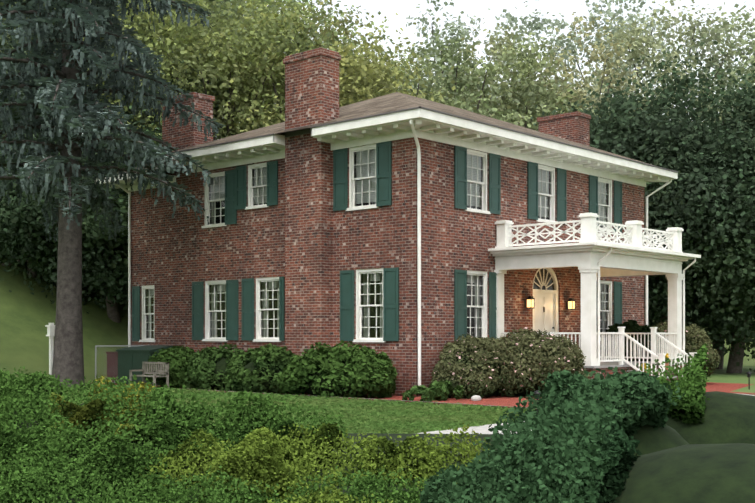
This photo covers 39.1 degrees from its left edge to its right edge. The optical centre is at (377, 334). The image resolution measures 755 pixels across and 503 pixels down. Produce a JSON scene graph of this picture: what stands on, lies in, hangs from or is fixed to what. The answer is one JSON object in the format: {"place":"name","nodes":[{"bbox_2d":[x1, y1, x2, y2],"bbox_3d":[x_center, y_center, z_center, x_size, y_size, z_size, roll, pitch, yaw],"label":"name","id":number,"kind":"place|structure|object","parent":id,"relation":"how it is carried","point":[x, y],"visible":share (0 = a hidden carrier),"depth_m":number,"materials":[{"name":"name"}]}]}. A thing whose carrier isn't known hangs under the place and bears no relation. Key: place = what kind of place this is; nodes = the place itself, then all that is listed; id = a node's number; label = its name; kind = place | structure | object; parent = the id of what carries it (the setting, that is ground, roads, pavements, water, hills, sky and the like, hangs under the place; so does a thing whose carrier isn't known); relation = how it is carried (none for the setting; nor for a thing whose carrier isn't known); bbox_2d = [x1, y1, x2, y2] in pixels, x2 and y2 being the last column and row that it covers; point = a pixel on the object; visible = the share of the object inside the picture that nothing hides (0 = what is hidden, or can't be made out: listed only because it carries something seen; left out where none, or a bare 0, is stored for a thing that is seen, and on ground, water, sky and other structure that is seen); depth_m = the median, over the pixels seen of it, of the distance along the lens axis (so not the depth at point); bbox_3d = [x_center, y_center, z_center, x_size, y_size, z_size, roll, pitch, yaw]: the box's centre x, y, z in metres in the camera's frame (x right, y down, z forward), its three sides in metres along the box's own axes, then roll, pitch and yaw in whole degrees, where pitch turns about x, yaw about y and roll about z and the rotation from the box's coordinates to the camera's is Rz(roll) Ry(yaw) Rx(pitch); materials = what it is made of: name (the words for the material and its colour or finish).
{"place":"outdoors","nodes":[
{"label":"outdoors","id":0,"kind":"place"},
{"bbox_2d":[148,202,605,337],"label":"house curtains","id":1,"kind":"object","parent":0,"point":[365,309],"depth_m":31.27,"materials":[{"name":"white fabric"}]},
{"bbox_2d":[0,248,754,382],"bbox_3d":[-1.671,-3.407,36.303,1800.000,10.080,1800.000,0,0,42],"label":"ground","id":2,"kind":"structure","parent":0,"point":[26,316],"depth_m":39.28,"materials":[{"name":"green plant"}]},
{"bbox_2d":[45,323,54,377],"bbox_3d":[-10.162,0.608,33.088,0.260,1.970,0.260,0,0,42],"label":"white lamp post","id":3,"kind":"object","parent":2,"relation":"on","point":[50,330],"visible":0.79,"depth_m":33.04,"materials":[{"name":"metal"}]},
{"bbox_2d":[0,0,225,388],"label":"spruce tree","id":4,"kind":"object","parent":2,"relation":"on","point":[102,11],"depth_m":29.49,"materials":[{"name":"green plant"}]},
{"bbox_2d":[0,343,754,502],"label":"boxwood hedge","id":5,"kind":"object","parent":2,"relation":"on","point":[573,444],"depth_m":7.88,"materials":[{"name":"green plant"}]},
{"bbox_2d":[0,0,754,372],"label":"trees","id":6,"kind":"object","parent":2,"relation":"on","point":[706,202],"depth_m":46.71,"materials":[{"name":"green plant"}]},
{"bbox_2d":[131,47,643,396],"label":"brick walls","id":7,"kind":"structure","parent":0,"point":[305,240],"depth_m":29.63,"materials":[{"name":"red brick"}]},
{"bbox_2d":[132,141,621,340],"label":"window shutters","id":8,"kind":"object","parent":7,"relation":"attached to","point":[235,189],"visible":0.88,"depth_m":30.21,"materials":[{"name":"green wood"}]},
{"bbox_2d":[135,92,654,170],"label":"house roof","id":9,"kind":"structure","parent":7,"relation":"on","point":[395,101],"depth_m":31.46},
{"bbox_2d":[524,296,575,309],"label":"wall lanterns","id":10,"kind":"object","parent":7,"relation":"attached to","point":[531,298],"visible":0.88,"depth_m":30.95,"materials":[{"name":"black metal"}]},
{"bbox_2d":[527,300,574,308],"bbox_3d":[5.197,-0.917,31.730,0.140,0.220,2.400,0,0,42],"label":"lantern glass","id":11,"kind":"object","parent":10,"relation":"attached to","point":[569,304],"visible":0.82,"depth_m":32.49,"materials":[{"name":"yellow glass"}]},
{"bbox_2d":[210,149,605,225],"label":"house blinds","id":12,"kind":"object","parent":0,"point":[372,180],"depth_m":29.61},
{"bbox_2d":[210,157,606,337],"bbox_3d":[0.438,-1.742,35.965,11.200,6.470,11.100,0,0,42],"label":"house interior","id":13,"kind":"object","parent":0,"point":[373,312],"depth_m":31.63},
{"bbox_2d":[82,0,754,133],"label":"sky","id":14,"kind":"structure","parent":0,"point":[388,8],"materials":[{"name":"white"}]},
{"bbox_2d":[336,365,754,432],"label":"lawn","id":15,"kind":"structure","parent":0,"point":[723,377],"depth_m":38.76,"materials":[{"name":"green plant"}]},
{"bbox_2d":[129,362,168,386],"bbox_3d":[-6.671,1.193,30.994,1.210,0.800,0.520,0,0,42],"label":"garden bench","id":16,"kind":"object","parent":15,"relation":"on","point":[160,371],"visible":0.94,"depth_m":31.02,"materials":[{"name":"grey wood"}]},
{"bbox_2d":[35,383,536,433],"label":"lawn grass tufts","id":17,"kind":"object","parent":15,"relation":"on","point":[364,415],"visible":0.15,"depth_m":21.24,"materials":[{"name":"green plant"}]},
{"bbox_2d":[104,384,536,408],"bbox_3d":[-2.781,1.558,27.592,18.722,0.070,0.518,0,0,43],"label":"bed edging","id":18,"kind":"object","parent":15,"relation":"on","point":[438,403],"visible":0.12,"depth_m":24.62,"materials":[{"name":"brick"}]},
{"bbox_2d":[172,433,505,501],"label":"grass","id":19,"kind":"structure","parent":15,"relation":"on","point":[404,436],"depth_m":13.65,"materials":[{"name":"green plant"}]},
{"bbox_2d":[104,382,754,406],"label":"brick walkway","id":20,"kind":"structure","parent":15,"relation":"on","point":[500,400],"depth_m":26.50,"materials":[{"name":"red brick"}]},
{"bbox_2d":[106,352,117,383],"bbox_3d":[-8.385,1.073,34.836,0.700,1.040,0.780,0,0,42],"label":"panel","id":21,"kind":"object","parent":20,"relation":"on","point":[112,365],"visible":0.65,"depth_m":34.57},
{"bbox_2d":[95,345,143,382],"bbox_3d":[-7.213,0.965,34.754,3.950,1.258,0.044,0,0,-21],"label":"chain link fence","id":22,"kind":"object","parent":20,"relation":"on","point":[96,350],"visible":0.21,"depth_m":34.14,"materials":[{"name":"grey metal"}]},
{"bbox_2d":[116,345,172,385],"bbox_3d":[-7.455,0.963,33.941,1.800,1.260,0.920,0,0,42],"label":"utility box","id":23,"kind":"object","parent":20,"relation":"on","point":[132,358],"visible":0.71,"depth_m":33.68,"materials":[{"name":"green metal"}]},
{"bbox_2d":[94,108,700,385],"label":"house trim","id":24,"kind":"structure","parent":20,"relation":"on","point":[592,255],"depth_m":29.72,"materials":[{"name":"white wood"}]},
{"bbox_2d":[145,150,608,337],"bbox_3d":[-0.109,-2.422,31.541,15.247,5.070,6.844,0,0,1],"label":"house window glass","id":25,"kind":"object","parent":24,"relation":"in","point":[381,273],"visible":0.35,"depth_m":31.31,"materials":[{"name":"glass"}]},
{"bbox_2d":[95,106,678,178],"bbox_3d":[0.442,-5.979,35.962,14.090,1.555,14.000,0,0,42],"label":"gutter","id":26,"kind":"object","parent":24,"relation":"attached to","point":[298,132],"visible":0.35,"depth_m":29.56,"materials":[{"name":"white metal"}]},
{"bbox_2d":[471,395,481,400],"bbox_3d":[2.383,1.543,25.666,0.240,0.180,0.304,0,0,42],"label":"garden stone","id":27,"kind":"object","parent":20,"relation":"on","point":[476,398],"visible":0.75,"depth_m":25.57,"materials":[{"name":"stone"}]},
{"bbox_2d":[584,364,685,380],"bbox_3d":[6.571,1.233,30.507,4.020,0.720,5.400,0,0,42],"label":"porch foundation","id":28,"kind":"object","parent":20,"relation":"on","point":[610,371],"depth_m":28.73,"materials":[{"name":"red brick"}]},
{"bbox_2d":[583,361,681,377],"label":"porch floor","id":29,"kind":"structure","parent":28,"relation":"on","point":[613,364],"depth_m":29.24,"materials":[{"name":"white wood"}]},
{"bbox_2d":[635,353,673,370],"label":"potted flowers","id":30,"kind":"object","parent":29,"relation":"on","point":[666,359],"visible":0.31,"depth_m":29.00,"materials":[{"name":"yellow plant"}]},
{"bbox_2d":[534,371,751,413],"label":"path lights","id":31,"kind":"object","parent":20,"relation":"on","point":[749,373],"visible":0.42,"depth_m":30.89,"materials":[{"name":"grey metal"}]},
{"bbox_2d":[145,319,719,401],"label":"foundation shrubs","id":32,"kind":"object","parent":15,"relation":"on","point":[371,373],"depth_m":26.97,"materials":[{"name":"green plant"}]},
{"bbox_2d":[417,393,754,433],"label":"path","id":33,"kind":"structure","parent":0,"point":[483,429],"depth_m":17.58,"materials":[{"name":"concrete"}]}
]}

